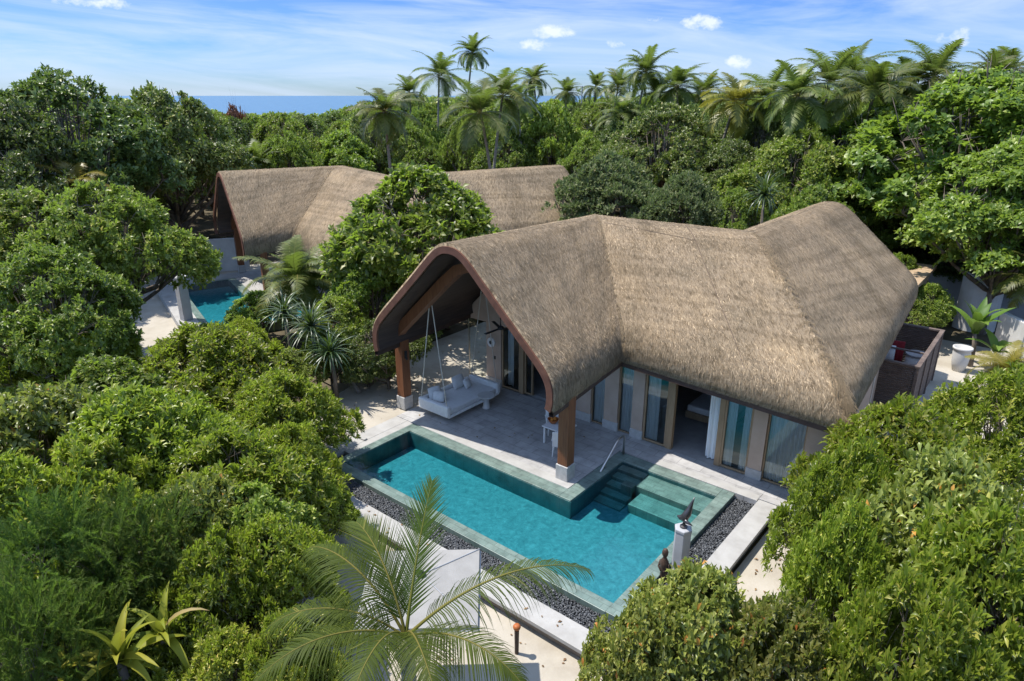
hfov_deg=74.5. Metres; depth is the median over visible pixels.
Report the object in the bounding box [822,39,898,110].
coconut palm
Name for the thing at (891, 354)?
towel
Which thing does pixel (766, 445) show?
window
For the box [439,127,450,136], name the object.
dense tree
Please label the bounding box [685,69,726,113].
coconut palm
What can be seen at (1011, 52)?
coconut palm
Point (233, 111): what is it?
rusty tree
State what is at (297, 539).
beach shrub
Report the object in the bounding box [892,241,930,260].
dense tree
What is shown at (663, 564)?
carved figure
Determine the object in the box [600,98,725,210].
dense tree
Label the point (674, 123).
broadleaf tree
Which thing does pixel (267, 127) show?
broadleaf tree
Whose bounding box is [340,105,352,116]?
broadleaf tree
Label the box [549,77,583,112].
coconut palm
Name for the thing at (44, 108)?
dense tree
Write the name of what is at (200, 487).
beach shrub
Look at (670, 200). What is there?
grey green shrub
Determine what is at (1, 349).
undergrowth
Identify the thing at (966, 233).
sea almond tree
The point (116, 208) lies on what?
broadleaf tree
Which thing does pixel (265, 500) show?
broadleaf tree
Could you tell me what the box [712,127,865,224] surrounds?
broadleaf tree
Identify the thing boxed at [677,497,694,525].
bird sculpture
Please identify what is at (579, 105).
dense tree
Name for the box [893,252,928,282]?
broadleaf tree
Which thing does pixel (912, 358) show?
water tank
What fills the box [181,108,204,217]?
dense tree
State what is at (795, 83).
coconut palm
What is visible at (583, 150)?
broadleaf tree
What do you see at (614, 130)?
dense tree
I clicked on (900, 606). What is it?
beach shrub
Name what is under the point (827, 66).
coconut palm
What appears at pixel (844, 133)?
sea almond tree
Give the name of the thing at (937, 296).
broadleaf tree
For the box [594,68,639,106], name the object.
coconut palm
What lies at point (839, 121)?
broadleaf tree
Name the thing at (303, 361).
broadleaf tree
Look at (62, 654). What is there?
strap plant
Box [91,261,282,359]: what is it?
sand
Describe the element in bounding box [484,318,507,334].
ceiling fan
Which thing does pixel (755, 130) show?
dense tree
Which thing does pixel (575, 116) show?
broadleaf tree
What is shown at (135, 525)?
feathery shrub
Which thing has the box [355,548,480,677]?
parasol
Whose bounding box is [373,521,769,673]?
kerb
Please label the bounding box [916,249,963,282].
dense tree
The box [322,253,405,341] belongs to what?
broadleaf tree
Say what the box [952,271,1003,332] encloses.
wall
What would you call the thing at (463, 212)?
broadleaf tree
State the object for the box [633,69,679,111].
coconut palm
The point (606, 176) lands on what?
grey green shrub
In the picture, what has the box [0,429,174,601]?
beach shrub
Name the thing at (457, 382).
pillow
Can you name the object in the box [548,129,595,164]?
broadleaf tree
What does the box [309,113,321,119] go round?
broadleaf tree
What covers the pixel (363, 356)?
dense tree
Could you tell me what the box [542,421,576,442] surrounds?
dining table
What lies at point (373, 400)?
sand path
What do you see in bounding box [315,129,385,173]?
broadleaf tree
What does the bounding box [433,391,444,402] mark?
pillow
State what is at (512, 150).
broadleaf tree
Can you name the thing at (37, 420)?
beach shrub
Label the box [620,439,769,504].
deck
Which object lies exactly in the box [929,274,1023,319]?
garden wall
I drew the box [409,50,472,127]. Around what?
coconut palm
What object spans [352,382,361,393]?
leaning log
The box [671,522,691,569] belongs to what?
stone pedestal
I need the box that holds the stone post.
[173,275,192,320]
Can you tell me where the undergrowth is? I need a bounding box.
[0,255,164,447]
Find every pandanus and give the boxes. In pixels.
[256,282,304,355]
[274,295,344,383]
[296,325,358,401]
[741,168,793,223]
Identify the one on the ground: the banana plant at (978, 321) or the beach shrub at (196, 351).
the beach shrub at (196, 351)
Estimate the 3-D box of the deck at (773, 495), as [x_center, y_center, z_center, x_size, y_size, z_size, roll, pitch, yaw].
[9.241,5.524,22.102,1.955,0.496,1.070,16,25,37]
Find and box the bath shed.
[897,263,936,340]
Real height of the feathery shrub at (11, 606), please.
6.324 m
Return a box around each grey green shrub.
[541,147,660,220]
[553,174,615,216]
[626,169,738,229]
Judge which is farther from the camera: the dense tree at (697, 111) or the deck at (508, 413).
the dense tree at (697, 111)
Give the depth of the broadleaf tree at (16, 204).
30.37 m
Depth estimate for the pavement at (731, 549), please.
20.71 m
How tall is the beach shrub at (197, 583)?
5.054 m
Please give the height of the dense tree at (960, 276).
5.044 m
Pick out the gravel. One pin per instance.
(710, 532)
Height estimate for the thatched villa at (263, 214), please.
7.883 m
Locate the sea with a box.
[88,96,605,114]
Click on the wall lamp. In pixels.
(489, 342)
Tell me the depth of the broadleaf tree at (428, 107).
119.96 m
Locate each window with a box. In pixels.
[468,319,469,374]
[591,387,604,424]
[618,366,633,433]
[761,414,807,490]
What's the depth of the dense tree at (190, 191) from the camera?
61.40 m
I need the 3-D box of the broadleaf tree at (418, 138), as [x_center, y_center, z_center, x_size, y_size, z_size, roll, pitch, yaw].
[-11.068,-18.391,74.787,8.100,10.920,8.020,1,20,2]
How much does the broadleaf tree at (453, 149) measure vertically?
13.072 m
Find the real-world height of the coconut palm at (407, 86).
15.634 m
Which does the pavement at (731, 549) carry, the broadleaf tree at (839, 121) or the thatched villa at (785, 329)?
the thatched villa at (785, 329)
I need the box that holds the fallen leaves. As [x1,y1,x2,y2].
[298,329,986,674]
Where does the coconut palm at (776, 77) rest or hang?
on the ground
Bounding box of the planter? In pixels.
[951,344,973,371]
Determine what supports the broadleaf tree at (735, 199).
on the ground
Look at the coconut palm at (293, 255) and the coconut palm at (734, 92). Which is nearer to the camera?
the coconut palm at (293, 255)
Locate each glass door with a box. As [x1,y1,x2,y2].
[502,326,519,391]
[524,353,533,395]
[642,375,670,446]
[719,401,754,473]
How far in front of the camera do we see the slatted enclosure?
28.92 m
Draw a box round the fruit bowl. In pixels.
[548,416,557,423]
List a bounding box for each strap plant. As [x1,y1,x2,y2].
[19,638,100,680]
[60,599,191,680]
[128,580,209,679]
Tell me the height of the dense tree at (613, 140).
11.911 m
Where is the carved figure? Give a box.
[658,548,668,580]
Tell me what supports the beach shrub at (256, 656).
on the ground
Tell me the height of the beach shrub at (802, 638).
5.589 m
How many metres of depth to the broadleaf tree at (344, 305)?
30.84 m
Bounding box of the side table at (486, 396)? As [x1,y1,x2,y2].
[478,391,494,408]
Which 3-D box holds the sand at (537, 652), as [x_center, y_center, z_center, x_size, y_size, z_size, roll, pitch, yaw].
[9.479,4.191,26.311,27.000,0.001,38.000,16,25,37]
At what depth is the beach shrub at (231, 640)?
13.26 m
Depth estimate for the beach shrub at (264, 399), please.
22.88 m
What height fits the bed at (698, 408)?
0.740 m
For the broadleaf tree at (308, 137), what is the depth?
75.89 m
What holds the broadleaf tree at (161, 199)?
on the ground
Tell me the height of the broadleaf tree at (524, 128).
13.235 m
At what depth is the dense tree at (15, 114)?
39.15 m
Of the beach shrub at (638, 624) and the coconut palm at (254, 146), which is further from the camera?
the coconut palm at (254, 146)
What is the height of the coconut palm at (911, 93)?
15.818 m
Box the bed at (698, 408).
[685,393,745,429]
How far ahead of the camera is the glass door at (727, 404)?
23.55 m
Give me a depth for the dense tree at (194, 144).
50.02 m
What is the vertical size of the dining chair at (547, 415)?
1.050 m
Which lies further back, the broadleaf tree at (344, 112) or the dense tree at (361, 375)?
the broadleaf tree at (344, 112)
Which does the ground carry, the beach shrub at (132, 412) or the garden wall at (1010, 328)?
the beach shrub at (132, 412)
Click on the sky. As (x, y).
(193, 47)
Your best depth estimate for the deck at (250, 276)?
49.45 m
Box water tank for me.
[901,350,924,391]
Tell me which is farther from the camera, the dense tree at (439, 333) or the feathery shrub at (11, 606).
the dense tree at (439, 333)
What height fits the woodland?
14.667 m
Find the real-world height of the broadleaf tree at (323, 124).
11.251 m
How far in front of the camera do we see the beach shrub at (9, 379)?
26.39 m
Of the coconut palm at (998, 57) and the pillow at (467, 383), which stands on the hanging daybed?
the pillow at (467, 383)
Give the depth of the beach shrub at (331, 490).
19.23 m
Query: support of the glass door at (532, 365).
in the thatched villa at (785, 329)
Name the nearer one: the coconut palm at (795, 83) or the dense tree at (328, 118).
the coconut palm at (795, 83)
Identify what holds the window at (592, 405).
in the thatched villa at (785, 329)
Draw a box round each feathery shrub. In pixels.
[0,468,166,680]
[0,554,157,680]
[0,566,173,680]
[44,478,220,679]
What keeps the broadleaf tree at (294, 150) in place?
on the ground
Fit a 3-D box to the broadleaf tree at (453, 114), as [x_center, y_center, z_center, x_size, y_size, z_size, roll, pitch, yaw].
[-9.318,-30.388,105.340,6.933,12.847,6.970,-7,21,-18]
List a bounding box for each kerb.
[345,430,366,440]
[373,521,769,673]
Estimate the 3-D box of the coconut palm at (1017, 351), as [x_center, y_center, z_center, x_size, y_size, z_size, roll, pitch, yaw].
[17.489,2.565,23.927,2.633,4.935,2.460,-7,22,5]
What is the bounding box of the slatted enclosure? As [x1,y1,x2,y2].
[873,323,944,407]
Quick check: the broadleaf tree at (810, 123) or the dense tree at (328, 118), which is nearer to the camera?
the broadleaf tree at (810, 123)
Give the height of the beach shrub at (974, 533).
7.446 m
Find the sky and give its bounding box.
[0,0,1023,95]
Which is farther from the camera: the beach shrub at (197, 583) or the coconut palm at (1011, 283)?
the coconut palm at (1011, 283)
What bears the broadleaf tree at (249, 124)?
on the ground
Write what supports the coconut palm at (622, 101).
on the ground
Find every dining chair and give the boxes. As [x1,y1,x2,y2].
[545,410,558,435]
[551,432,557,456]
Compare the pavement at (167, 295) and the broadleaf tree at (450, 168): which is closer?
the pavement at (167, 295)
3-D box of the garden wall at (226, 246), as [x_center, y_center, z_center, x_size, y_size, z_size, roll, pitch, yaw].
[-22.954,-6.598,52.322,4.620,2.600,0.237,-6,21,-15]
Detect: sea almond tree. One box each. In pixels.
[789,100,976,228]
[818,56,1023,271]
[842,173,914,251]
[894,129,1023,334]
[899,230,1023,276]
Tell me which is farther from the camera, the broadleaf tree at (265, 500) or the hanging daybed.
the hanging daybed
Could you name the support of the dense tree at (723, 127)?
on the ground
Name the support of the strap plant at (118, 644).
on the ground
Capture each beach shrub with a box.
[0,305,145,401]
[0,378,133,484]
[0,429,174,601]
[0,446,113,627]
[36,378,234,514]
[100,646,178,680]
[116,472,274,642]
[129,402,280,495]
[135,320,297,425]
[142,419,355,565]
[142,520,291,669]
[172,621,291,680]
[203,511,355,678]
[216,315,283,378]
[221,367,366,457]
[236,607,353,680]
[256,419,351,503]
[297,472,361,539]
[575,590,698,680]
[598,555,796,680]
[696,589,849,680]
[760,429,901,625]
[765,494,893,680]
[779,392,1023,543]
[800,561,1010,680]
[811,437,1023,680]
[833,492,1023,680]
[920,359,1023,502]
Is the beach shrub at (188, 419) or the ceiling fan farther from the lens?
the ceiling fan
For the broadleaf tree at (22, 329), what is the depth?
25.86 m
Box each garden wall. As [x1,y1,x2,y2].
[186,238,249,270]
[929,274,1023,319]
[991,312,1023,358]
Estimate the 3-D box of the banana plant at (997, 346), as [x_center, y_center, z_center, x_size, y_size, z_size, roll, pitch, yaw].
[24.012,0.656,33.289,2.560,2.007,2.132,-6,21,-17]
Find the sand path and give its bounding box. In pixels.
[318,322,517,447]
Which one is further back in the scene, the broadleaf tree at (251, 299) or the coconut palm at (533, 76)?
the coconut palm at (533, 76)
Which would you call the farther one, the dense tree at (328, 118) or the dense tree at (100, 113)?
the dense tree at (328, 118)
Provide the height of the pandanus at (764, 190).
8.973 m
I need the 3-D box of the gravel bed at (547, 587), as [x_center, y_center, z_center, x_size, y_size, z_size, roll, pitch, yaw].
[0.329,5.115,23.117,13.200,0.001,8.240,16,25,37]
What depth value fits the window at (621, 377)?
26.24 m
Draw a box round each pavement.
[154,268,273,326]
[319,416,776,666]
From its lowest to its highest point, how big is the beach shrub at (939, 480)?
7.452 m
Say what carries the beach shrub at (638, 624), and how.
on the ground
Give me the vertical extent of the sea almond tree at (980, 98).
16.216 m
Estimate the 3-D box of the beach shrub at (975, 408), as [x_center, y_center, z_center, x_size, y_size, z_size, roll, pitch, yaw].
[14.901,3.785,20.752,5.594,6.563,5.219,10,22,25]
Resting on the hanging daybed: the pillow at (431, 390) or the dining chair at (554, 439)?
the pillow at (431, 390)
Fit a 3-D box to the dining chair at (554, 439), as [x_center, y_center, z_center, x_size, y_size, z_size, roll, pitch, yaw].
[1.763,3.729,24.767,0.620,1.050,0.592,3,20,9]
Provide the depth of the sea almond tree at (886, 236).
43.60 m
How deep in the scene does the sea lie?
1423.59 m
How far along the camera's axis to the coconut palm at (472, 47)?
83.96 m
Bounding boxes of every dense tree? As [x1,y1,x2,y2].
[0,62,196,216]
[0,95,106,232]
[31,99,48,109]
[42,100,83,167]
[96,79,257,262]
[165,135,203,232]
[166,116,253,237]
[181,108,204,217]
[208,115,262,145]
[294,115,325,139]
[319,111,349,133]
[335,341,395,388]
[338,318,434,388]
[343,100,406,172]
[367,303,450,339]
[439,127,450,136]
[488,115,525,161]
[566,105,573,113]
[570,100,587,116]
[591,97,663,217]
[596,120,672,211]
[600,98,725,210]
[675,100,718,135]
[684,135,777,219]
[697,96,729,133]
[701,104,779,158]
[729,105,794,226]
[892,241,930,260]
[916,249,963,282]
[956,249,1023,295]
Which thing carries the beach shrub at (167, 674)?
on the ground
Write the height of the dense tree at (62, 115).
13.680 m
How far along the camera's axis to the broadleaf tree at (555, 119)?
69.39 m
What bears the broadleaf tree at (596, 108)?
on the ground
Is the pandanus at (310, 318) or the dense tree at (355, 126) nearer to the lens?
the pandanus at (310, 318)
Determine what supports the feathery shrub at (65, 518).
on the ground
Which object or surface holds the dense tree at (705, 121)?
on the ground
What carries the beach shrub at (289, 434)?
on the ground
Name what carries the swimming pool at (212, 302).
in the ground
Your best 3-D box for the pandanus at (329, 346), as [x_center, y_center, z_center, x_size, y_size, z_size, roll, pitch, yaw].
[-7.815,1.175,28.801,2.834,4.095,2.622,1,20,3]
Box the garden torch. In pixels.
[513,623,520,654]
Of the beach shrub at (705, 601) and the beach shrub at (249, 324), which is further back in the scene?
the beach shrub at (249, 324)
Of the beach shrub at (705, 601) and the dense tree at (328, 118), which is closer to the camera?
the beach shrub at (705, 601)
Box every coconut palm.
[32,159,109,195]
[231,234,331,334]
[240,138,279,168]
[253,474,594,680]
[295,254,344,311]
[346,87,424,173]
[388,74,427,113]
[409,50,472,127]
[435,74,519,168]
[452,32,492,105]
[465,67,541,168]
[493,84,542,165]
[517,63,555,101]
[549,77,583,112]
[577,70,609,102]
[591,92,641,216]
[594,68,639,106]
[617,43,677,103]
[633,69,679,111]
[645,63,708,108]
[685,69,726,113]
[698,72,772,163]
[729,63,810,135]
[744,56,843,144]
[786,45,872,130]
[819,50,924,125]
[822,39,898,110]
[859,56,951,249]
[891,38,983,112]
[955,48,1023,134]
[963,340,1023,431]
[970,46,1023,74]
[978,250,1023,319]
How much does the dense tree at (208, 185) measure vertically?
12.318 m
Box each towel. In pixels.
[884,345,895,373]
[892,340,905,375]
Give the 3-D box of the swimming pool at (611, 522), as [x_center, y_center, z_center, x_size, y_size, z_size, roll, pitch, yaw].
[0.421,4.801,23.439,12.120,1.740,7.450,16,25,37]
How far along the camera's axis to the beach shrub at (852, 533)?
13.40 m
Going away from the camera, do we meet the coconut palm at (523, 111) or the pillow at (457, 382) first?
the pillow at (457, 382)
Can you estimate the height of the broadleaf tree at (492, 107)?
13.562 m
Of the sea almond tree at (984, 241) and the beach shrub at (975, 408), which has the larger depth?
the sea almond tree at (984, 241)
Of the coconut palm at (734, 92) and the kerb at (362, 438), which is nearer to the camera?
the kerb at (362, 438)
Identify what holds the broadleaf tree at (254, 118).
on the ground
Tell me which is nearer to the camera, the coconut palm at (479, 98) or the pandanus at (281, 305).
the pandanus at (281, 305)
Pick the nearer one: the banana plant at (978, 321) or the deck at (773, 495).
the deck at (773, 495)
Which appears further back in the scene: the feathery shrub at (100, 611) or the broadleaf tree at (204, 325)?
the broadleaf tree at (204, 325)
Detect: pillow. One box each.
[428,385,440,399]
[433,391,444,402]
[451,373,463,389]
[462,377,471,388]
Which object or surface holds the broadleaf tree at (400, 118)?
on the ground
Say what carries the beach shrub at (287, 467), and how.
on the ground
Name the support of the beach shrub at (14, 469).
on the ground
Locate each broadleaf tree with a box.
[0,184,143,315]
[0,241,146,377]
[2,177,223,351]
[43,117,167,212]
[47,353,175,400]
[177,322,215,343]
[204,478,330,577]
[212,110,229,129]
[223,289,297,327]
[230,117,253,141]
[242,111,322,154]
[245,113,263,123]
[257,346,329,402]
[259,128,324,168]
[283,121,319,141]
[296,294,371,382]
[300,116,328,137]
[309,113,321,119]
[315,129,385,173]
[315,134,335,147]
[318,160,504,288]
[321,119,344,137]
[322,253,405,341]
[340,102,382,155]
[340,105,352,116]
[380,124,446,174]
[388,113,409,125]
[392,103,423,124]
[406,107,444,158]
[423,102,436,117]
[428,112,456,131]
[438,133,485,171]
[441,104,459,118]
[441,109,495,170]
[468,126,543,169]
[483,103,502,125]
[520,103,544,133]
[523,99,588,170]
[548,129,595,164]
[556,135,602,174]
[571,101,591,130]
[573,96,622,135]
[662,116,694,139]
[707,186,776,229]
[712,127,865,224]
[768,100,836,175]
[770,182,854,219]
[813,95,848,126]
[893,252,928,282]
[903,295,949,334]
[907,282,957,339]
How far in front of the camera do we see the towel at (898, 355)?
30.89 m
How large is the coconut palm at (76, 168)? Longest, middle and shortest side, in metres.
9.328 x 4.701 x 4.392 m
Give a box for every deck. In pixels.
[232,269,326,298]
[397,387,635,488]
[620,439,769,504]
[759,485,794,516]
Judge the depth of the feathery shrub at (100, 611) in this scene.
13.26 m
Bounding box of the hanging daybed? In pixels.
[418,291,499,418]
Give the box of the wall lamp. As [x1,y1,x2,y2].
[487,338,494,346]
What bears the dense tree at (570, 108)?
on the ground
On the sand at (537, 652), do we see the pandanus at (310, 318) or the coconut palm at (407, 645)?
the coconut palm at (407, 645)
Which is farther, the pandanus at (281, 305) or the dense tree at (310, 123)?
the dense tree at (310, 123)
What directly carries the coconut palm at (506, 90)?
on the ground
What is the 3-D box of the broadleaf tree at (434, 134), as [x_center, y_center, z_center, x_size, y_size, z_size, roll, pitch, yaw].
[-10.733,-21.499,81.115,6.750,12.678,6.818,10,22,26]
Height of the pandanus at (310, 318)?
4.991 m
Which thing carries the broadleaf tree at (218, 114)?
on the ground
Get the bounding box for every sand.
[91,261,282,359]
[227,340,1023,680]
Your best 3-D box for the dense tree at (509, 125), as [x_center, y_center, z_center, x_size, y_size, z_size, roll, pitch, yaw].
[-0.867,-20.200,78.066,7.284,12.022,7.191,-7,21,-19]
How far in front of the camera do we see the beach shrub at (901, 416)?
17.51 m
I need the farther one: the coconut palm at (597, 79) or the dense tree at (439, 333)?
the coconut palm at (597, 79)
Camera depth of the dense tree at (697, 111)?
68.06 m
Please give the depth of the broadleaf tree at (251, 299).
36.32 m
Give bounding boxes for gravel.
[333,455,753,640]
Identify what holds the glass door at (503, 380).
in the thatched villa at (785, 329)
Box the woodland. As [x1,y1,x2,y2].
[0,85,918,118]
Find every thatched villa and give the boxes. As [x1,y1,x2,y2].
[213,165,572,313]
[372,201,917,492]
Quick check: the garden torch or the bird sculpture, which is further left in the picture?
the garden torch
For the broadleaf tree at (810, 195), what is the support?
on the ground
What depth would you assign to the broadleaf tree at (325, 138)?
71.39 m
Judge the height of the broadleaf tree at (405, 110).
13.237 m
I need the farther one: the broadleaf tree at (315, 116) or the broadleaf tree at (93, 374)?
the broadleaf tree at (315, 116)
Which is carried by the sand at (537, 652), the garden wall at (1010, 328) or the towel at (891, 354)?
the garden wall at (1010, 328)
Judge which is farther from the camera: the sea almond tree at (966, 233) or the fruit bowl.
the sea almond tree at (966, 233)
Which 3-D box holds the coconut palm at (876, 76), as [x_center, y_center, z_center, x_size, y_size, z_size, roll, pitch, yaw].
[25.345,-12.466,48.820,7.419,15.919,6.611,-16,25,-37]
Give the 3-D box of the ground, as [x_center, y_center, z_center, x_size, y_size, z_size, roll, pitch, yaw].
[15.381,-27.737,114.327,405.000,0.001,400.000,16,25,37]
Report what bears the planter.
on the sand at (537, 652)
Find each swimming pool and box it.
[188,277,329,332]
[335,423,734,620]
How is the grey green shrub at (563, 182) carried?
on the ground
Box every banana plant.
[948,297,1015,366]
[967,328,1021,353]
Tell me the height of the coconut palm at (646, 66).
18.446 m
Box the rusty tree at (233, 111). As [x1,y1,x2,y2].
[222,100,247,119]
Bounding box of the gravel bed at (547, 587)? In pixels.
[346,480,750,626]
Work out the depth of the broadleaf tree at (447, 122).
92.58 m
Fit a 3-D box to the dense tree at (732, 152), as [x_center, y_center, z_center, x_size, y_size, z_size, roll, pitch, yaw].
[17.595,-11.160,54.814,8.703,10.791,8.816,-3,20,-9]
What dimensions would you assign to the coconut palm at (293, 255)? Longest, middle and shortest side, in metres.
5.920 x 5.830 x 5.650 m
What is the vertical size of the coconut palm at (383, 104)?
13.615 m
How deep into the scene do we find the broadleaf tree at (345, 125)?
74.80 m
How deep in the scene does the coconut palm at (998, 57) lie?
50.33 m
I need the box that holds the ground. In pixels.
[0,192,997,680]
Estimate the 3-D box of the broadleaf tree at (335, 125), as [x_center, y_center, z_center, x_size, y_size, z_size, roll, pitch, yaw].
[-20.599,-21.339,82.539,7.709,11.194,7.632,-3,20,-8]
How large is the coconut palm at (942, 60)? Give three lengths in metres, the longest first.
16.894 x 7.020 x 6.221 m
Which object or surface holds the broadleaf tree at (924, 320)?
on the ground
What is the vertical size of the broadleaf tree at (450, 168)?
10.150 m
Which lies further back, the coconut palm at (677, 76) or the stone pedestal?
the coconut palm at (677, 76)
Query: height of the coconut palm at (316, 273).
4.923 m
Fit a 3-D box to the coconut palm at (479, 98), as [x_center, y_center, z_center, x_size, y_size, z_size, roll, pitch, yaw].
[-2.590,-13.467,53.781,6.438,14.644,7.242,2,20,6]
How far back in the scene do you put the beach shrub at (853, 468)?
15.86 m
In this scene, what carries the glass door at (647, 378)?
in the thatched villa at (785, 329)
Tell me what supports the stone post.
on the pavement at (167, 295)
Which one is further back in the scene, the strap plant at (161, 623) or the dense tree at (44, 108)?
the dense tree at (44, 108)
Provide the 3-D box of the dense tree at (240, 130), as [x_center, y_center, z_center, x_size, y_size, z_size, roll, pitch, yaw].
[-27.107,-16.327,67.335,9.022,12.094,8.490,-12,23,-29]

